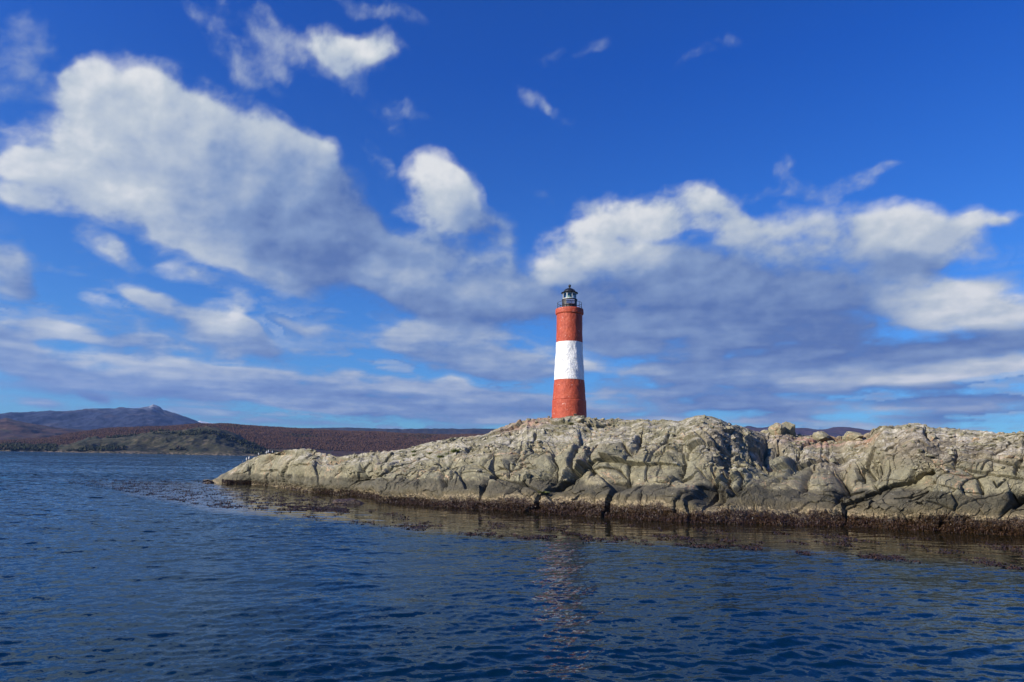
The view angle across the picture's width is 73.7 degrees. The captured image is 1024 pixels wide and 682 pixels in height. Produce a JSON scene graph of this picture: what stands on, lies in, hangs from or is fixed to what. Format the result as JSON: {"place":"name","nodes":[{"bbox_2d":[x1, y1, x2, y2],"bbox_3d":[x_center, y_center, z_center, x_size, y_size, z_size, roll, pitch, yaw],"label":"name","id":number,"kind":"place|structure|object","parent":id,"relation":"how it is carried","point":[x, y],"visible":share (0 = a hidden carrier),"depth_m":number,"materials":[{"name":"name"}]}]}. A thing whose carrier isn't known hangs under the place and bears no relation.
{"place":"outdoors","nodes":[
{"label":"outdoors","id":0,"kind":"place"},
{"bbox_2d":[0,418,85,439],"bbox_3d":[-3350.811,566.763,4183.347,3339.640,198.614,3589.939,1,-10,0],"label":"hills","id":1,"kind":"structure","parent":0,"point":[11,429],"depth_m":3494.46,"materials":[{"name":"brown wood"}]},
{"bbox_2d":[0,404,199,429],"bbox_3d":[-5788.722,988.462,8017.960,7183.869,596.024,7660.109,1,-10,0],"label":"mountain","id":2,"kind":"structure","parent":0,"point":[101,418],"depth_m":6892.36,"materials":[{"name":"stone"}]},
{"bbox_2d":[0,451,256,484],"bbox_3d":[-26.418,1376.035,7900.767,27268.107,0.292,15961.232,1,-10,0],"label":"sea","id":3,"kind":"structure","parent":0,"point":[36,468],"depth_m":130.57,"materials":[{"name":"liquid"}]},
{"bbox_2d":[0,426,274,455],"bbox_3d":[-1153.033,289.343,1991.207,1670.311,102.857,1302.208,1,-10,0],"label":"hills","id":4,"kind":"structure","parent":0,"point":[204,443],"depth_m":1869.10,"materials":[{"name":"grey stone"}]},
{"bbox_2d":[0,428,280,454],"bbox_3d":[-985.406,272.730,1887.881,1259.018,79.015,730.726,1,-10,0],"label":"evergreen wood","id":5,"kind":"object","parent":4,"relation":"on","point":[255,448],"visible":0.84,"depth_m":1874.02,"materials":[{"name":"green plant"}]},
{"bbox_2d":[61,425,458,456],"bbox_3d":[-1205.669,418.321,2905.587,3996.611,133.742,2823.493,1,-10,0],"label":"hills","id":6,"kind":"structure","parent":0,"point":[339,453],"depth_m":2295.92,"materials":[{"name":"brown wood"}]},
{"bbox_2d":[0,423,484,451],"bbox_3d":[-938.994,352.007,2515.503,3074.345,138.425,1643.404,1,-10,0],"label":"forest","id":7,"kind":"object","parent":6,"relation":"on","point":[408,440],"visible":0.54,"depth_m":2542.02,"materials":[{"name":"brown plant"}]},
{"bbox_2d":[304,427,493,433],"bbox_3d":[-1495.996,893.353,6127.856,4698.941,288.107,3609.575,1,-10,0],"label":"hills","id":8,"kind":"structure","parent":0,"point":[453,431],"depth_m":5984.86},
{"bbox_2d":[0,32,1023,429],"bbox_3d":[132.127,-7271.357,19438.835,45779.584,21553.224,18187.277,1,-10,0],"label":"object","id":9,"kind":"structure","parent":0,"point":[772,320],"depth_m":24862.55,"materials":[{"name":"white"}]},
{"bbox_2d":[0,484,1023,681],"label":"sea","id":10,"kind":"structure","parent":0,"point":[99,583],"depth_m":15.17,"materials":[{"name":"liquid"}]},
{"bbox_2d":[68,478,1023,569],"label":"floating kelp","id":11,"kind":"object","parent":10,"relation":"on","point":[344,509],"visible":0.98,"depth_m":29.92},
{"bbox_2d":[203,415,1023,534],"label":"rocky island","id":12,"kind":"structure","parent":0,"point":[968,489],"depth_m":40.78,"materials":[{"name":"grey stone"}]},
{"bbox_2d":[332,498,364,503],"bbox_3d":[-10.616,10.678,44.637,2.441,0.774,1.167,4,-8,0],"label":"rock","id":13,"kind":"object","parent":12,"relation":"on","point":[350,501],"visible":0.54,"depth_m":44.36,"materials":[{"name":"grey stone"}]},
{"bbox_2d":[520,471,530,480],"bbox_3d":[0.846,8.474,42.726,0.681,0.677,0.590,-2,-2,-22],"label":"boulder","id":14,"kind":"object","parent":12,"relation":"on","point":[525,475],"visible":0.99,"depth_m":42.49,"materials":[{"name":"grey stone"}]},
{"bbox_2d":[552,284,586,417],"bbox_3d":[4.739,1.205,56.440,2.880,12.102,2.869,1,-10,0],"label":"lighthouse","id":15,"kind":"object","parent":12,"relation":"on","point":[569,398],"visible":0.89,"depth_m":55.43,"materials":[{"name":"red brick"}]},
{"bbox_2d":[575,418,584,422],"bbox_3d":[5.205,6.078,52.305,0.678,0.422,0.741,9,-12,-30],"label":"boulder","id":16,"kind":"object","parent":12,"relation":"on","point":[580,420],"visible":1,"depth_m":52.05,"materials":[{"name":"beige stone"}]},
{"bbox_2d":[222,479,1023,534],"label":"seaweed","id":17,"kind":"object","parent":12,"relation":"on","point":[913,526],"visible":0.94,"depth_m":35.12,"materials":[{"name":"brown plant"}]},
{"bbox_2d":[309,414,1023,486],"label":"loose stones","id":18,"kind":"object","parent":12,"relation":"on","point":[1000,438],"visible":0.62,"depth_m":42.05,"materials":[{"name":"grey stone"}]},
{"bbox_2d":[768,423,785,434],"bbox_3d":[19.199,6.455,49.348,1.159,1.126,1.214,1,-15,-31],"label":"boulder","id":19,"kind":"object","parent":12,"relation":"on","point":[776,428],"visible":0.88,"depth_m":48.98,"materials":[{"name":"beige stone"}]},
{"bbox_2d":[782,421,794,434],"bbox_3d":[20.090,6.449,49.842,1.150,1.172,0.893,1,-10,-2],"label":"boulder","id":20,"kind":"object","parent":12,"relation":"on","point":[790,428],"visible":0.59,"depth_m":49.59,"materials":[{"name":"grey stone"}]},
{"bbox_2d":[812,431,828,441],"bbox_3d":[22.444,7.004,49.633,1.433,0.941,1.132,10,-13,-42],"label":"boulder","id":21,"kind":"object","parent":12,"relation":"on","point":[821,436],"visible":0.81,"depth_m":49.24,"materials":[{"name":"beige stone"}]},
{"bbox_2d":[842,431,863,441],"bbox_3d":[22.637,6.390,45.319,1.089,0.810,1.189,1,-10,0],"label":"boulder","id":22,"kind":"object","parent":12,"relation":"on","point":[850,436],"visible":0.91,"depth_m":45.12,"materials":[{"name":"beige stone"}]},
{"bbox_2d":[745,426,870,436],"bbox_3d":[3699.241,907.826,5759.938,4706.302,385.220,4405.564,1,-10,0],"label":"hills","id":23,"kind":"structure","parent":0,"point":[836,431],"depth_m":5842.07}
]}

